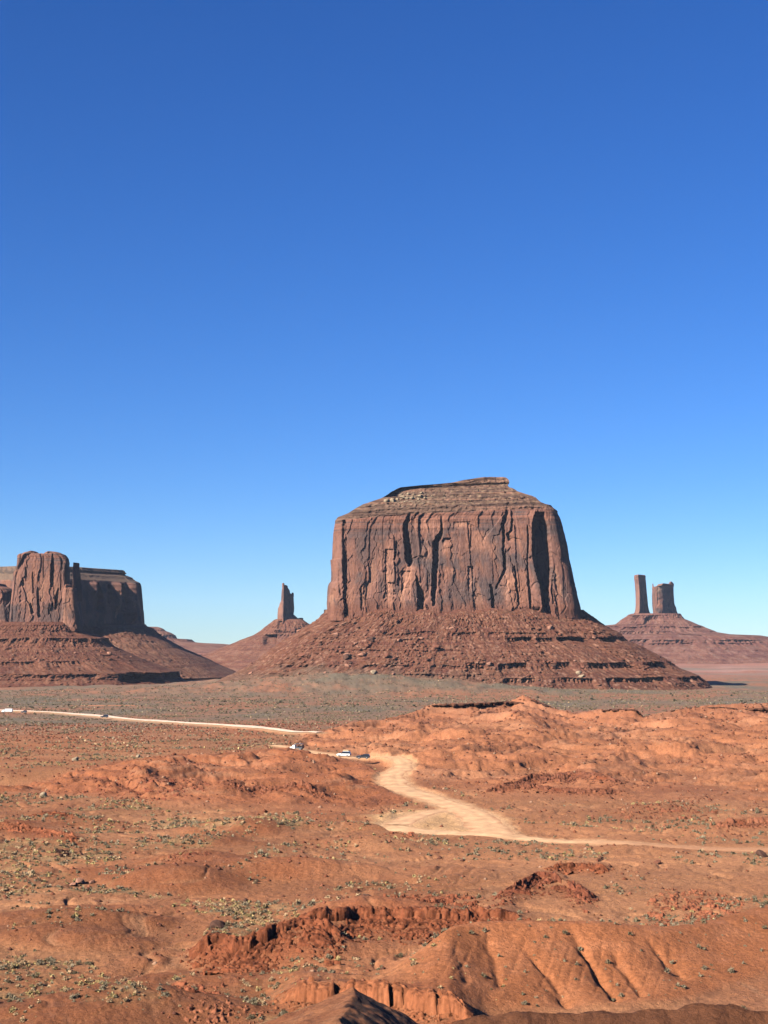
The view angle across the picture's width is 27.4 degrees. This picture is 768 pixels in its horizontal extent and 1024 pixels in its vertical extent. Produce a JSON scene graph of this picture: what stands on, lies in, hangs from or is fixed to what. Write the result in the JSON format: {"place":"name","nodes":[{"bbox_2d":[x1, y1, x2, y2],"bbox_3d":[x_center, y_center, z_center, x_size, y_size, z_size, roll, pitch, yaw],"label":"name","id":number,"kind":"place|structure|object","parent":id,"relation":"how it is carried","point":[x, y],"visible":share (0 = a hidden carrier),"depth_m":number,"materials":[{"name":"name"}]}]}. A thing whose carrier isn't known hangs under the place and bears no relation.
{"place":"outdoors","nodes":[
{"label":"outdoors","id":0,"kind":"place"},
{"bbox_2d":[0,709,318,732],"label":"dirt road","id":1,"kind":"structure","parent":0,"point":[263,727],"depth_m":900.41,"materials":[{"name":"beige soil"}]},
{"bbox_2d":[0,653,767,1023],"bbox_3d":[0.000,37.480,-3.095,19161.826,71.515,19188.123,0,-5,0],"label":"ground","id":2,"kind":"structure","parent":0,"point":[720,995],"depth_m":301.13,"materials":[{"name":"soil"}]},
{"bbox_2d":[1,709,12,712],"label":"white truck","id":3,"kind":"object","parent":2,"relation":"on","point":[7,710],"visible":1,"depth_m":1140.10,"materials":[{"name":"paint"}]},
{"bbox_2d":[14,975,21,980],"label":"shrub","id":4,"kind":"object","parent":2,"relation":"on","point":[18,978],"visible":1,"depth_m":193.06,"materials":[{"name":"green plant"}]},
{"bbox_2d":[0,821,86,847],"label":"rock ledge","id":5,"kind":"object","parent":2,"relation":"on","point":[28,827],"visible":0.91,"depth_m":330.54,"materials":[{"name":"brown stone"}]},
{"bbox_2d":[29,811,72,818],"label":"rock ledge","id":6,"kind":"object","parent":2,"relation":"on","point":[55,813],"visible":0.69,"depth_m":362.54,"materials":[{"name":"brown stone"}]},
{"bbox_2d":[51,849,69,856],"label":"rock rubble","id":7,"kind":"object","parent":2,"relation":"on","point":[60,851],"visible":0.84,"depth_m":299.86,"materials":[{"name":"brown stone"}]},
{"bbox_2d":[68,993,76,998],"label":"shrub","id":8,"kind":"object","parent":2,"relation":"on","point":[72,996],"visible":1,"depth_m":172.06,"materials":[{"name":"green plant"}]},
{"bbox_2d":[69,882,77,885],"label":"boulder","id":9,"kind":"object","parent":2,"relation":"on","point":[73,884],"visible":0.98,"depth_m":264.38,"materials":[{"name":"stone"}]},
{"bbox_2d":[75,878,84,883],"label":"boulder","id":10,"kind":"object","parent":2,"relation":"on","point":[80,881],"visible":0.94,"depth_m":266.32,"materials":[{"name":"stone"}]},
{"bbox_2d":[0,551,186,687],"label":"sandstone butte","id":11,"kind":"object","parent":2,"relation":"on","point":[43,594],"visible":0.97,"depth_m":2427.23,"materials":[{"name":"brown stone"}]},
{"bbox_2d":[0,566,235,678],"bbox_3d":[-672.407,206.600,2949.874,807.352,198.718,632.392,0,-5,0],"label":"sandstone mesa","id":12,"kind":"structure","parent":2,"relation":"on","point":[112,605],"depth_m":2845.32,"materials":[{"name":"brown stone"}]},
{"bbox_2d":[81,766,224,803],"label":"rock rubble","id":13,"kind":"object","parent":2,"relation":"on","point":[150,790],"visible":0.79,"depth_m":428.69,"materials":[{"name":"brown stone"}]},
{"bbox_2d":[161,850,210,861],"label":"rock rubble","id":14,"kind":"object","parent":2,"relation":"on","point":[186,855],"visible":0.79,"depth_m":282.97,"materials":[{"name":"brown stone"}]},
{"bbox_2d":[151,627,228,652],"bbox_3d":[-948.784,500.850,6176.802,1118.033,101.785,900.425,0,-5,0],"label":"sandstone mesa","id":15,"kind":"structure","parent":2,"relation":"on","point":[192,645],"depth_m":5982.37,"materials":[{"name":"brown stone"}]},
{"bbox_2d":[171,981,224,994],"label":"rock rubble","id":16,"kind":"object","parent":2,"relation":"on","point":[189,988],"visible":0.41,"depth_m":186.30,"materials":[{"name":"brown stone"}]},
{"bbox_2d":[209,920,225,928],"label":"boulder","id":17,"kind":"object","parent":2,"relation":"on","point":[217,923],"visible":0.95,"depth_m":222.34,"materials":[{"name":"stone"}]},
{"bbox_2d":[181,997,271,1023],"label":"rock rubble","id":18,"kind":"object","parent":2,"relation":"on","point":[213,1017],"visible":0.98,"depth_m":170.98,"materials":[{"name":"brown stone"}]},
{"bbox_2d":[201,583,308,669],"bbox_3d":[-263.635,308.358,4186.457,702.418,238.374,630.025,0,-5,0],"label":"sandstone butte","id":19,"kind":"object","parent":2,"relation":"on","point":[247,651],"visible":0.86,"depth_m":4101.08,"materials":[{"name":"brown stone"}]},
{"bbox_2d":[180,917,344,977],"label":"rock ledge","id":20,"kind":"object","parent":2,"relation":"on","point":[247,948],"visible":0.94,"depth_m":203.39,"materials":[{"name":"brown stone"}]},
{"bbox_2d":[223,779,336,797],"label":"rock ledge","id":21,"kind":"object","parent":2,"relation":"on","point":[308,785],"visible":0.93,"depth_m":418.75,"materials":[{"name":"brown stone"}]},
{"bbox_2d":[266,977,479,1022],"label":"rock ledge","id":22,"kind":"object","parent":2,"relation":"on","point":[395,995],"visible":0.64,"depth_m":170.72,"materials":[{"name":"brown stone"}]},
{"bbox_2d":[0,748,767,1021],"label":"scrub","id":23,"kind":"object","parent":2,"relation":"on","point":[31,873],"visible":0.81,"depth_m":292.39,"materials":[{"name":"green plant"}]},
{"bbox_2d":[0,696,767,1023],"bbox_3d":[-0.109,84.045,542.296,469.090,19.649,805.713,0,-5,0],"label":"desert shrubs","id":24,"kind":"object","parent":2,"relation":"on","point":[166,726],"depth_m":516.22,"materials":[{"name":"green plant"}]},
{"bbox_2d":[0,672,767,754],"bbox_3d":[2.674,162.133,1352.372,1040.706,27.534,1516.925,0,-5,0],"label":"scrub","id":25,"kind":"object","parent":2,"relation":"on","point":[246,716],"visible":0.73,"depth_m":1345.89,"materials":[{"name":"green plant"}]},
{"bbox_2d":[384,831,415,837],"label":"rock rubble","id":26,"kind":"object","parent":2,"relation":"on","point":[410,834],"visible":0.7,"depth_m":328.77,"materials":[{"name":"brown stone"}]},
{"bbox_2d":[289,906,530,944],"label":"rock ledge","id":27,"kind":"object","parent":2,"relation":"on","point":[371,917],"visible":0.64,"depth_m":220.97,"materials":[{"name":"brown stone"}]},
{"bbox_2d":[374,893,487,907],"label":"rock rubble","id":28,"kind":"object","parent":2,"relation":"on","point":[441,899],"visible":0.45,"depth_m":239.47,"materials":[{"name":"brown stone"}]},
{"bbox_2d":[216,477,712,689],"bbox_3d":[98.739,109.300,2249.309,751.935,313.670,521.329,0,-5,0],"label":"sandstone butte","id":29,"kind":"object","parent":2,"relation":"on","point":[484,557],"visible":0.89,"depth_m":2155.00,"materials":[{"name":"brown stone"}]},
{"bbox_2d":[343,654,348,659],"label":"boulder","id":30,"kind":"object","parent":29,"relation":"on","point":[345,656],"visible":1,"depth_m":2072.18,"materials":[{"name":"stone"}]},
{"bbox_2d":[431,701,522,706],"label":"rock ledge","id":31,"kind":"object","parent":2,"relation":"on","point":[478,704],"visible":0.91,"depth_m":840.28,"materials":[{"name":"brown stone"}]},
{"bbox_2d":[530,700,553,708],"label":"rock ledge","id":32,"kind":"object","parent":2,"relation":"on","point":[539,703],"visible":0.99,"depth_m":855.03,"materials":[{"name":"brown stone"}]},
{"bbox_2d":[491,871,598,914],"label":"rock ledge","id":33,"kind":"object","parent":2,"relation":"on","point":[521,885],"visible":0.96,"depth_m":249.22,"materials":[{"name":"brown stone"}]},
{"bbox_2d":[474,783,628,796],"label":"rock ledge","id":34,"kind":"object","parent":2,"relation":"on","point":[528,786],"visible":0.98,"depth_m":422.56,"materials":[{"name":"brown stone"}]},
{"bbox_2d":[494,769,627,787],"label":"rock ledge","id":35,"kind":"object","parent":2,"relation":"on","point":[565,776],"visible":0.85,"depth_m":453.73,"materials":[{"name":"brown stone"}]},
{"bbox_2d":[543,862,613,874],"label":"rock ledge","id":36,"kind":"object","parent":2,"relation":"on","point":[570,866],"visible":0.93,"depth_m":276.75,"materials":[{"name":"brown stone"}]},
{"bbox_2d":[601,709,642,715],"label":"rock ledge","id":37,"kind":"object","parent":2,"relation":"on","point":[637,711],"visible":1,"depth_m":825.13,"materials":[{"name":"brown stone"}]},
{"bbox_2d":[645,922,669,925],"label":"rock rubble","id":38,"kind":"object","parent":2,"relation":"on","point":[657,924],"visible":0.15,"depth_m":220.29,"materials":[{"name":"brown stone"}]},
{"bbox_2d":[606,799,716,820],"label":"rock rubble","id":39,"kind":"object","parent":2,"relation":"on","point":[676,807],"visible":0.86,"depth_m":372.03,"materials":[{"name":"brown stone"}]},
{"bbox_2d":[605,575,767,663],"bbox_3d":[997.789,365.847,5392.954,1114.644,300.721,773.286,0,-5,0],"label":"sandstone butte","id":40,"kind":"object","parent":2,"relation":"on","point":[665,630],"visible":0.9,"depth_m":5157.58,"materials":[{"name":"brown stone"}]},
{"bbox_2d":[645,888,744,924],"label":"rock rubble","id":41,"kind":"object","parent":2,"relation":"on","point":[693,907],"visible":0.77,"depth_m":237.73,"materials":[{"name":"brown stone"}]},
{"bbox_2d":[671,707,767,711],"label":"rock ledge","id":42,"kind":"object","parent":2,"relation":"on","point":[759,709],"visible":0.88,"depth_m":859.16,"materials":[{"name":"brown stone"}]},
{"bbox_2d":[727,967,734,972],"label":"shrub","id":43,"kind":"object","parent":2,"relation":"on","point":[731,969],"visible":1,"depth_m":194.72,"materials":[{"name":"green plant"}]},
{"bbox_2d":[709,816,767,829],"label":"rock ledge","id":44,"kind":"object","parent":2,"relation":"on","point":[732,822],"visible":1,"depth_m":344.77,"materials":[{"name":"brown stone"}]},
{"bbox_2d":[755,850,767,857],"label":"boulder","id":45,"kind":"object","parent":2,"relation":"on","point":[761,853],"visible":0.92,"depth_m":296.09,"materials":[{"name":"stone"}]},
{"bbox_2d":[0,0,767,644],"label":"sky","id":46,"kind":"structure","parent":0,"point":[271,271],"materials":[{"name":"blue"}]},
{"bbox_2d":[271,745,767,851],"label":"dirt road","id":47,"kind":"structure","parent":0,"point":[480,822],"depth_m":361.32,"materials":[{"name":"beige soil"}]},
{"bbox_2d":[290,743,303,749],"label":"open tour truck","id":48,"kind":"object","parent":47,"relation":"on","point":[299,747],"visible":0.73,"depth_m":619.45,"materials":[{"name":"white paint"}]},
{"bbox_2d":[337,750,350,756],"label":"tour wagon","id":49,"kind":"object","parent":47,"relation":"on","point":[347,753],"visible":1,"depth_m":573.10,"materials":[{"name":"white paint"}]},
{"bbox_2d":[356,754,369,758],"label":"dark car","id":50,"kind":"object","parent":47,"relation":"on","point":[366,756],"visible":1,"depth_m":528.98,"materials":[{"name":"paint"}]}
]}

